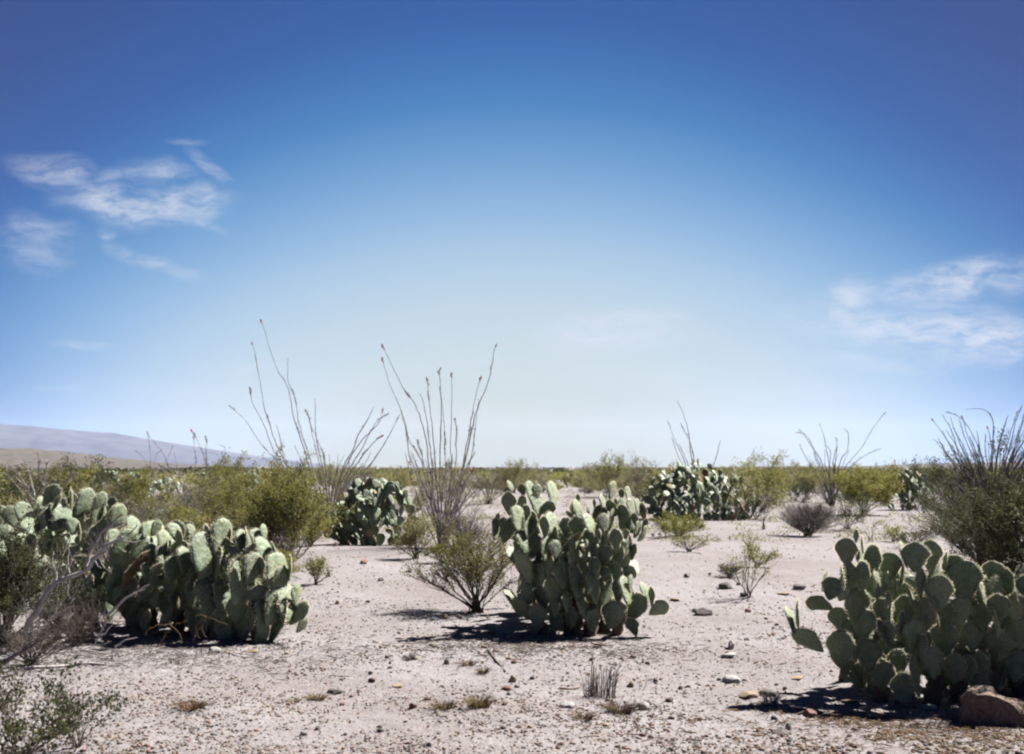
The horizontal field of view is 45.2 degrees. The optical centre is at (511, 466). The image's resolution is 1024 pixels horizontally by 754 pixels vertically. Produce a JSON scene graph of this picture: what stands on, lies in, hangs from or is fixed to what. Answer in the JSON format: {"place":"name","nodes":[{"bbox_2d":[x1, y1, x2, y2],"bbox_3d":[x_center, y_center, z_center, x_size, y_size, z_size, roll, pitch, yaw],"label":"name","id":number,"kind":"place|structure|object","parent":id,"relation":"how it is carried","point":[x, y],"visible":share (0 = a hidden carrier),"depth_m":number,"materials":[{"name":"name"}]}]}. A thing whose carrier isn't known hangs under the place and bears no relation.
{"place":"outdoors","nodes":[
{"label":"outdoors","id":0,"kind":"place"},
{"bbox_2d":[0,448,251,468],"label":"hill","id":1,"kind":"structure","parent":0,"point":[18,456],"depth_m":847.92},
{"bbox_2d":[2,511,946,656],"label":"gravel","id":2,"kind":"structure","parent":0,"point":[399,632],"depth_m":13.49,"materials":[{"name":"grey stone"}]},
{"bbox_2d":[0,467,1023,753],"bbox_3d":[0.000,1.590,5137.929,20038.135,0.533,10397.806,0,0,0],"label":"ground","id":3,"kind":"structure","parent":0,"point":[654,559],"depth_m":10.12,"materials":[{"name":"sand"}]},
{"bbox_2d":[0,488,35,530],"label":"creosote bush","id":4,"kind":"object","parent":3,"relation":"on","point":[10,499],"visible":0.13,"depth_m":21.62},
{"bbox_2d":[0,465,39,521],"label":"creosote bush","id":5,"kind":"object","parent":3,"relation":"on","point":[12,483],"visible":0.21,"depth_m":23.04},
{"bbox_2d":[0,632,59,666],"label":"dead branch","id":6,"kind":"object","parent":3,"relation":"on","point":[16,654],"visible":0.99,"depth_m":9.59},
{"bbox_2d":[3,463,67,499],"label":"creosote bush","id":7,"kind":"object","parent":3,"relation":"on","point":[36,489],"visible":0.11,"depth_m":33.71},
{"bbox_2d":[2,452,76,504],"bbox_3d":[-8.162,0.659,21.479,1.206,1.824,2.390,0,0,-29],"label":"ocotillo","id":8,"kind":"object","parent":3,"relation":"on","point":[38,470],"visible":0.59,"depth_m":21.24,"materials":[{"name":"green plant"}]},
{"bbox_2d":[0,610,82,665],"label":"dead bush","id":9,"kind":"object","parent":3,"relation":"on","point":[31,659],"visible":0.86,"depth_m":9.95,"materials":[{"name":"plant"}]},
{"bbox_2d":[0,559,89,643],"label":"dead bush","id":10,"kind":"object","parent":3,"relation":"on","point":[39,619],"visible":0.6,"depth_m":10.82,"materials":[{"name":"grey wood"}]},
{"bbox_2d":[0,490,105,646],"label":"creosote bush","id":11,"kind":"object","parent":3,"relation":"on","point":[21,574],"visible":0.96,"depth_m":10.73,"materials":[{"name":"plant"}]},
{"bbox_2d":[1,472,109,506],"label":"creosote bush","id":12,"kind":"object","parent":3,"relation":"on","point":[36,481],"visible":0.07,"depth_m":22.26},
{"bbox_2d":[11,557,102,632],"bbox_3d":[-4.307,1.206,11.577,0.986,0.777,0.890,0,0,0],"label":"creosote bush","id":13,"kind":"object","parent":3,"relation":"on","point":[70,584],"visible":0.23,"depth_m":11.54,"materials":[{"name":"plant"}]},
{"bbox_2d":[0,656,114,753],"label":"creosote bush","id":14,"kind":"object","parent":3,"relation":"on","point":[9,729],"visible":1,"depth_m":6.59,"materials":[{"name":"plant"}]},
{"bbox_2d":[0,483,127,589],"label":"prickly pear","id":15,"kind":"object","parent":3,"relation":"on","point":[96,510],"visible":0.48,"depth_m":13.94,"materials":[{"name":"plant"}]},
{"bbox_2d":[28,662,105,668],"bbox_3d":[-3.559,1.598,9.911,0.626,0.048,0.198,0,0,0],"label":"stick","id":16,"kind":"object","parent":3,"relation":"on","point":[51,666],"visible":0.88,"depth_m":9.87,"materials":[{"name":"grey wood"}]},
{"bbox_2d":[46,463,89,491],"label":"creosote bush","id":17,"kind":"object","parent":3,"relation":"on","point":[50,480],"visible":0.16,"depth_m":43.90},
{"bbox_2d":[30,588,122,647],"bbox_3d":[-3.870,1.348,10.871,0.784,0.560,0.813,0,0,0],"label":"dead bush","id":18,"kind":"object","parent":3,"relation":"on","point":[74,638],"visible":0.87,"depth_m":10.90,"materials":[{"name":"plant"}]},
{"bbox_2d":[17,514,146,640],"bbox_3d":[-3.726,0.966,10.597,1.162,1.117,0.132,0,0,6],"label":"dead branch","id":19,"kind":"object","parent":3,"relation":"on","point":[60,579],"visible":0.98,"depth_m":10.59,"materials":[{"name":"grey wood"}]},
{"bbox_2d":[51,459,116,494],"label":"creosote bush","id":20,"kind":"object","parent":3,"relation":"on","point":[85,474],"visible":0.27,"depth_m":38.04,"materials":[{"name":"green plant"}]},
{"bbox_2d":[38,660,130,747],"bbox_3d":[-2.481,1.377,7.079,0.527,0.546,0.495,0,0,-27],"label":"creosote bush","id":21,"kind":"object","parent":3,"relation":"on","point":[57,699],"visible":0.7,"depth_m":7.06,"materials":[{"name":"plant"}]},
{"bbox_2d":[53,452,124,493],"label":"creosote bush","id":22,"kind":"object","parent":3,"relation":"on","point":[101,475],"visible":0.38,"depth_m":44.95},
{"bbox_2d":[67,469,129,501],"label":"dead bush","id":23,"kind":"object","parent":3,"relation":"on","point":[104,487],"visible":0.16,"depth_m":38.53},
{"bbox_2d":[76,478,174,528],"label":"creosote bush","id":24,"kind":"object","parent":3,"relation":"on","point":[129,504],"visible":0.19,"depth_m":21.97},
{"bbox_2d":[101,464,152,509],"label":"creosote bush","id":25,"kind":"object","parent":3,"relation":"on","point":[142,484],"visible":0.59,"depth_m":44.18,"materials":[{"name":"green plant"}]},
{"bbox_2d":[128,493,167,522],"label":"creosote bush","id":26,"kind":"object","parent":3,"relation":"on","point":[156,504],"visible":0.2,"depth_m":26.04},
{"bbox_2d":[123,483,176,511],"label":"creosote bush","id":27,"kind":"object","parent":3,"relation":"on","point":[142,495],"visible":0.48,"depth_m":39.48,"materials":[{"name":"green plant"}]},
{"bbox_2d":[128,483,194,518],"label":"bush","id":28,"kind":"object","parent":3,"relation":"on","point":[161,499],"visible":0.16,"depth_m":27.38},
{"bbox_2d":[149,476,179,500],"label":"prickly pear","id":29,"kind":"object","parent":3,"relation":"on","point":[164,481],"visible":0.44,"depth_m":56.39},
{"bbox_2d":[0,424,349,466],"bbox_3d":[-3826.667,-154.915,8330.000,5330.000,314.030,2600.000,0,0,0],"label":"distant mountain","id":30,"kind":"structure","parent":3,"relation":"on","point":[113,445],"depth_m":7702.01,"materials":[{"name":"stone"}]},
{"bbox_2d":[147,429,224,513],"bbox_3d":[-7.295,0.379,27.666,1.451,2.500,1.711,0,0,5],"label":"ocotillo","id":31,"kind":"object","parent":3,"relation":"on","point":[174,483],"visible":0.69,"depth_m":27.37,"materials":[{"name":"green plant"}]},
{"bbox_2d":[145,615,226,647],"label":"dead branch","id":32,"kind":"object","parent":3,"relation":"on","point":[205,617],"visible":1,"depth_m":9.94,"materials":[{"name":"wood"}]},
{"bbox_2d":[157,489,216,528],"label":"creosote bush","id":33,"kind":"object","parent":3,"relation":"on","point":[177,508],"visible":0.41,"depth_m":24.01,"materials":[{"name":"green plant"}]},
{"bbox_2d":[71,514,309,643],"bbox_3d":[-3.159,1.096,11.918,2.807,1.289,1.418,0,0,12],"label":"prickly pear","id":34,"kind":"object","parent":3,"relation":"on","point":[243,589],"visible":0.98,"depth_m":11.47,"materials":[{"name":"green plant"}]},
{"bbox_2d":[168,696,218,710],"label":"dry grass tuft","id":35,"kind":"object","parent":3,"relation":"on","point":[194,706],"visible":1,"depth_m":8.03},
{"bbox_2d":[160,516,253,546],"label":"creosote bush","id":36,"kind":"object","parent":3,"relation":"on","point":[232,544],"visible":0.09,"depth_m":17.33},
{"bbox_2d":[180,492,239,526],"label":"creosote bush","id":37,"kind":"object","parent":3,"relation":"on","point":[192,498],"visible":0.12,"depth_m":25.25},
{"bbox_2d":[186,447,249,491],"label":"creosote bush","id":38,"kind":"object","parent":3,"relation":"on","point":[239,462],"visible":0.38,"depth_m":47.99,"materials":[{"name":"green plant"}]},
{"bbox_2d":[189,463,277,535],"bbox_3d":[-4.862,0.725,22.508,2.060,1.673,1.498,0,0,-31],"label":"creosote bush","id":39,"kind":"object","parent":3,"relation":"on","point":[220,489],"visible":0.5,"depth_m":22.22,"materials":[{"name":"green plant"}]},
{"bbox_2d":[204,461,307,527],"bbox_3d":[-5.616,0.699,27.859,2.387,1.900,2.077,0,0,-44],"label":"creosote bush","id":40,"kind":"object","parent":3,"relation":"on","point":[246,484],"visible":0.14,"depth_m":27.84,"materials":[{"name":"green plant"}]},
{"bbox_2d":[0,621,550,689],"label":"plant litter","id":41,"kind":"object","parent":3,"relation":"on","point":[159,651],"visible":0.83,"depth_m":10.52,"materials":[{"name":"plant"}]},
{"bbox_2d":[208,444,362,570],"bbox_3d":[-3.179,0.607,17.899,2.282,1.936,1.623,0,0,29],"label":"creosote bush","id":42,"kind":"object","parent":3,"relation":"on","point":[275,499],"visible":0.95,"depth_m":17.79,"materials":[{"name":"green plant"}]},
{"bbox_2d":[275,541,304,577],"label":"creosote bush","id":43,"kind":"object","parent":3,"relation":"on","point":[293,560],"visible":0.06,"depth_m":15.60,"materials":[{"name":"green plant"}]},
{"bbox_2d":[266,532,314,569],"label":"bush","id":44,"kind":"object","parent":3,"relation":"on","point":[295,548],"visible":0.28,"depth_m":16.88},
{"bbox_2d":[228,319,398,537],"bbox_3d":[-4.528,-0.818,27.530,4.009,4.907,2.082,0,0,0],"label":"ocotillo","id":45,"kind":"object","parent":3,"relation":"on","point":[342,488],"visible":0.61,"depth_m":27.53,"materials":[{"name":"grey plant"}]},
{"bbox_2d":[293,501,340,545],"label":"creosote bush","id":46,"kind":"object","parent":3,"relation":"on","point":[328,523],"visible":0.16,"depth_m":23.76,"materials":[{"name":"green plant"}]},
{"bbox_2d":[302,551,333,584],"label":"creosote bush","id":47,"kind":"object","parent":3,"relation":"on","point":[317,567],"visible":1,"depth_m":16.30,"materials":[{"name":"green plant"}]},
{"bbox_2d":[330,476,419,545],"bbox_3d":[-2.774,0.903,24.806,1.847,1.428,1.360,0,0,0],"label":"prickly pear","id":48,"kind":"object","parent":3,"relation":"on","point":[381,492],"visible":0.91,"depth_m":24.66,"materials":[{"name":"plant"}]},
{"bbox_2d":[367,462,417,495],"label":"creosote bush","id":49,"kind":"object","parent":3,"relation":"on","point":[402,474],"visible":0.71,"depth_m":61.77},
{"bbox_2d":[387,507,439,558],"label":"creosote bush","id":50,"kind":"object","parent":3,"relation":"on","point":[414,534],"visible":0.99,"depth_m":20.77,"materials":[{"name":"plant"}]},
{"bbox_2d":[402,470,451,506],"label":"creosote bush","id":51,"kind":"object","parent":3,"relation":"on","point":[411,490],"visible":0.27,"depth_m":48.67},
{"bbox_2d":[416,532,458,561],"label":"creosote bush","id":52,"kind":"object","parent":3,"relation":"on","point":[437,548],"visible":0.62,"depth_m":20.10,"materials":[{"name":"green plant"}]},
{"bbox_2d":[381,344,496,546],"bbox_3d":[-1.406,-0.375,23.470,2.247,3.940,2.006,0,0,0],"label":"ocotillo","id":53,"kind":"object","parent":3,"relation":"on","point":[433,508],"visible":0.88,"depth_m":23.46,"materials":[{"name":"grey plant"}]},
{"bbox_2d":[423,695,463,710],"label":"dry grass tuft","id":54,"kind":"object","parent":3,"relation":"on","point":[446,705],"visible":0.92,"depth_m":8.21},
{"bbox_2d":[399,503,518,612],"bbox_3d":[-0.461,1.058,14.011,1.720,1.282,1.175,0,0,0],"label":"creosote bush","id":55,"kind":"object","parent":3,"relation":"on","point":[471,559],"visible":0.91,"depth_m":13.93,"materials":[{"name":"green plant"}]},
{"bbox_2d":[423,470,498,511],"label":"creosote bush","id":56,"kind":"object","parent":3,"relation":"on","point":[464,492],"visible":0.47,"depth_m":44.80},
{"bbox_2d":[431,502,491,548],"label":"dead bush","id":57,"kind":"object","parent":3,"relation":"on","point":[458,520],"visible":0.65,"depth_m":22.86,"materials":[{"name":"plant"}]},
{"bbox_2d":[454,688,503,708],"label":"dry grass tuft","id":58,"kind":"object","parent":3,"relation":"on","point":[473,703],"visible":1,"depth_m":8.20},
{"bbox_2d":[463,462,517,503],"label":"bush","id":59,"kind":"object","parent":3,"relation":"on","point":[488,486],"visible":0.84,"depth_m":50.85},
{"bbox_2d":[0,468,1019,490],"bbox_3d":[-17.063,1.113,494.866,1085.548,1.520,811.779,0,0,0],"label":"scrub","id":60,"kind":"object","parent":3,"relation":"on","point":[555,476],"visible":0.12,"depth_m":142.23,"materials":[{"name":"green plant"}]},
{"bbox_2d":[0,466,1022,474],"bbox_3d":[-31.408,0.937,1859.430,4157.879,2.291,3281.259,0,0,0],"label":"scrub","id":61,"kind":"object","parent":3,"relation":"on","point":[554,469],"visible":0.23,"depth_m":317.36,"materials":[{"name":"plant"}]},
{"bbox_2d":[486,456,539,492],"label":"creosote bush","id":62,"kind":"object","parent":3,"relation":"on","point":[511,471],"visible":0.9,"depth_m":65.81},
{"bbox_2d":[250,625,781,687],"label":"plant litter","id":63,"kind":"object","parent":3,"relation":"on","point":[540,646],"visible":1,"depth_m":11.24,"materials":[{"name":"plant"}]},
{"bbox_2d":[136,478,1015,542],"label":"ground cover","id":64,"kind":"object","parent":3,"relation":"on","point":[690,536],"visible":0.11,"depth_m":32.33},
{"bbox_2d":[491,480,670,636],"bbox_3d":[0.683,0.942,13.469,1.821,1.642,2.728,0,0,0],"label":"prickly pear","id":65,"kind":"object","parent":3,"relation":"on","point":[576,567],"visible":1,"depth_m":12.41,"materials":[{"name":"green plant"}]},
{"bbox_2d":[564,710,600,720],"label":"dry grass tuft","id":66,"kind":"object","parent":3,"relation":"on","point":[586,717],"visible":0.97,"depth_m":7.93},
{"bbox_2d":[574,468,606,493],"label":"creosote bush","id":67,"kind":"object","parent":3,"relation":"on","point":[580,479],"visible":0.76,"depth_m":68.26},
{"bbox_2d":[577,660,621,698],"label":"dry stalks","id":68,"kind":"object","parent":3,"relation":"on","point":[607,690],"visible":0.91,"depth_m":8.84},
{"bbox_2d":[581,449,641,495],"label":"creosote bush","id":69,"kind":"object","parent":3,"relation":"on","point":[607,470],"visible":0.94,"depth_m":59.84,"materials":[{"name":"plant"}]},
{"bbox_2d":[595,698,648,714],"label":"dry grass tuft","id":70,"kind":"object","parent":3,"relation":"on","point":[628,709],"visible":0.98,"depth_m":8.30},
{"bbox_2d":[603,457,656,494],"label":"creosote bush","id":71,"kind":"object","parent":3,"relation":"on","point":[621,480],"visible":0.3,"depth_m":61.95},
{"bbox_2d":[616,451,663,502],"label":"bush","id":72,"kind":"object","parent":3,"relation":"on","point":[634,489],"visible":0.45,"depth_m":42.95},
{"bbox_2d":[626,466,715,517],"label":"creosote bush","id":73,"kind":"object","parent":3,"relation":"on","point":[646,485],"visible":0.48,"depth_m":36.82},
{"bbox_2d":[650,509,707,536],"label":"creosote bush","id":74,"kind":"object","parent":3,"relation":"on","point":[664,526],"visible":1,"depth_m":27.97,"materials":[{"name":"green plant"}]},
{"bbox_2d":[668,528,710,551],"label":"creosote bush","id":75,"kind":"object","parent":3,"relation":"on","point":[681,540],"visible":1,"depth_m":23.44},
{"bbox_2d":[668,403,720,514],"bbox_3d":[5.608,-0.249,39.108,1.943,3.644,1.123,0,0,-41],"label":"ocotillo","id":76,"kind":"object","parent":3,"relation":"on","point":[690,447],"visible":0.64,"depth_m":38.77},
{"bbox_2d":[643,458,761,520],"bbox_3d":[5.624,0.680,36.446,3.478,1.860,2.422,0,0,0],"label":"prickly pear","id":77,"kind":"object","parent":3,"relation":"on","point":[712,484],"visible":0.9,"depth_m":36.10,"materials":[{"name":"plant"}]},
{"bbox_2d":[717,561,744,577],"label":"dead bush","id":78,"kind":"object","parent":3,"relation":"on","point":[734,569],"visible":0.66,"depth_m":18.33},
{"bbox_2d":[722,675,740,682],"bbox_3d":[1.721,1.673,9.679,0.136,0.068,0.179,0,0,2],"label":"stone","id":79,"kind":"object","parent":3,"relation":"on","point":[730,679],"visible":0.98,"depth_m":9.61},
{"bbox_2d":[739,691,758,698],"bbox_3d":[1.716,1.663,8.916,0.138,0.060,0.152,0,0,38],"label":"stone","id":80,"kind":"object","parent":3,"relation":"on","point":[747,694],"visible":0.98,"depth_m":8.88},
{"bbox_2d":[720,530,779,597],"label":"creosote bush","id":81,"kind":"object","parent":3,"relation":"on","point":[751,576],"visible":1,"depth_m":15.56,"materials":[{"name":"plant"}]},
{"bbox_2d":[710,446,790,496],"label":"creosote bush","id":82,"kind":"object","parent":3,"relation":"on","point":[772,474],"visible":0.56,"depth_m":49.87,"materials":[{"name":"green plant"}]},
{"bbox_2d":[709,466,795,519],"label":"creosote bush","id":83,"kind":"object","parent":3,"relation":"on","point":[758,489],"visible":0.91,"depth_m":35.73,"materials":[{"name":"plant"}]},
{"bbox_2d":[742,539,782,566],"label":"creosote bush","id":84,"kind":"object","parent":3,"relation":"on","point":[775,555],"visible":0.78,"depth_m":20.37,"materials":[{"name":"green plant"}]},
{"bbox_2d":[747,468,794,503],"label":"creosote bush","id":85,"kind":"object","parent":3,"relation":"on","point":[772,485],"visible":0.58,"depth_m":48.97,"materials":[{"name":"green plant"}]},
{"bbox_2d":[755,691,786,702],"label":"dry grass tuft","id":86,"kind":"object","parent":3,"relation":"on","point":[777,698],"visible":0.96,"depth_m":8.73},
{"bbox_2d":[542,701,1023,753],"bbox_3d":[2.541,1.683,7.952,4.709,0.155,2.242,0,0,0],"label":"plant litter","id":87,"kind":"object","parent":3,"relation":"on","point":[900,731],"visible":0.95,"depth_m":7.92,"materials":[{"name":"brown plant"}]},
{"bbox_2d":[763,463,827,500],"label":"creosote bush","id":88,"kind":"object","parent":3,"relation":"on","point":[814,477],"visible":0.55,"depth_m":55.54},
{"bbox_2d":[785,477,825,502],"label":"creosote bush","id":89,"kind":"object","parent":3,"relation":"on","point":[807,489],"visible":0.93,"depth_m":53.19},
{"bbox_2d":[785,456,833,499],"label":"creosote bush","id":90,"kind":"object","parent":3,"relation":"on","point":[806,469],"visible":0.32,"depth_m":60.13,"materials":[{"name":"green plant"}]},
{"bbox_2d":[775,496,846,535],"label":"dead bush","id":91,"kind":"object","parent":3,"relation":"on","point":[796,519],"visible":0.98,"depth_m":28.75,"materials":[{"name":"plant"}]},
{"bbox_2d":[796,412,885,505],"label":"ocotillo","id":92,"kind":"object","parent":3,"relation":"on","point":[831,489],"visible":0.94,"depth_m":45.99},
{"bbox_2d":[818,490,872,529],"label":"creosote bush","id":93,"kind":"object","parent":3,"relation":"on","point":[844,512],"visible":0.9,"depth_m":31.02,"materials":[{"name":"plant"}]},
{"bbox_2d":[832,455,906,514],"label":"creosote bush","id":94,"kind":"object","parent":3,"relation":"on","point":[857,483],"visible":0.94,"depth_m":38.18,"materials":[{"name":"green plant"}]},
{"bbox_2d":[865,457,900,505],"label":"creosote bush","id":95,"kind":"object","parent":3,"relation":"on","point":[892,466],"visible":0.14,"depth_m":49.97,"materials":[{"name":"green plant"}]},
{"bbox_2d":[878,522,909,540],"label":"creosote bush","id":96,"kind":"object","parent":3,"relation":"on","point":[890,532],"visible":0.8,"depth_m":27.08,"materials":[{"name":"green plant"}]},
{"bbox_2d":[783,528,1023,707],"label":"prickly pear","id":97,"kind":"object","parent":3,"relation":"on","point":[890,621],"visible":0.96,"depth_m":8.96,"materials":[{"name":"green plant"}]},
{"bbox_2d":[887,469,935,509],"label":"prickly pear","id":98,"kind":"object","parent":3,"relation":"on","point":[903,495],"visible":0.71,"depth_m":41.88,"materials":[{"name":"plant"}]},
{"bbox_2d":[891,528,937,544],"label":"creosote bush","id":99,"kind":"object","parent":3,"relation":"on","point":[916,536],"visible":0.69,"depth_m":25.39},
{"bbox_2d":[892,454,951,503],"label":"creosote bush","id":100,"kind":"object","parent":3,"relation":"on","point":[919,472],"visible":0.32,"depth_m":54.74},
{"bbox_2d":[914,450,993,499],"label":"creosote bush","id":101,"kind":"object","parent":3,"relation":"on","point":[937,477],"visible":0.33,"depth_m":47.99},
{"bbox_2d":[887,434,1023,559],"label":"dead bush","id":102,"kind":"object","parent":3,"relation":"on","point":[959,483],"visible":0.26,"depth_m":20.90,"materials":[{"name":"plant"}]},
{"bbox_2d":[887,475,1023,572],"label":"creosote bush","id":103,"kind":"object","parent":3,"relation":"on","point":[950,530],"visible":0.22,"depth_m":19.29,"materials":[{"name":"plant"}]},
{"bbox_2d":[913,479,1009,523],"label":"creosote bush","id":104,"kind":"object","parent":3,"relation":"on","point":[931,505],"visible":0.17,"depth_m":29.35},
{"bbox_2d":[922,427,1023,575],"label":"creosote bush","id":105,"kind":"object","parent":3,"relation":"on","point":[999,523],"visible":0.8,"depth_m":13.31,"materials":[{"name":"plant"}]},
{"bbox_2d":[931,407,1023,496],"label":"ocotillo","id":106,"kind":"object","parent":3,"relation":"on","point":[979,462],"visible":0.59,"depth_m":32.93,"materials":[{"name":"plant"}]},
{"bbox_2d":[959,685,1023,726],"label":"rock","id":107,"kind":"object","parent":3,"relation":"on","point":[984,705],"visible":0.87,"depth_m":8.24,"materials":[{"name":"stone"}]},
{"bbox_2d":[1004,470,1023,568],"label":"creosote bush","id":108,"kind":"object","parent":3,"relation":"on","point":[1017,547],"visible":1,"depth_m":9.78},
{"bbox_2d":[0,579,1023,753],"bbox_3d":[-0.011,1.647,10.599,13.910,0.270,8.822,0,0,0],"label":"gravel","id":109,"kind":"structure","parent":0,"point":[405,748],"depth_m":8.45,"materials":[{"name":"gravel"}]},
{"bbox_2d":[0,0,1023,466],"label":"sky","id":110,"kind":"structure","parent":0,"point":[769,221],"materials":[{"name":"blue"}]},
{"bbox_2d":[569,720,1023,753],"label":"gravel","id":111,"kind":"structure","parent":0,"point":[803,747],"depth_m":7.42,"materials":[{"name":"gravel"}]},
{"bbox_2d":[690,462,1023,467],"bbox_3d":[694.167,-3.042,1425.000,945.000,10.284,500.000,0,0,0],"label":"hill","id":112,"kind":"structure","parent":0,"point":[906,465],"depth_m":1324.46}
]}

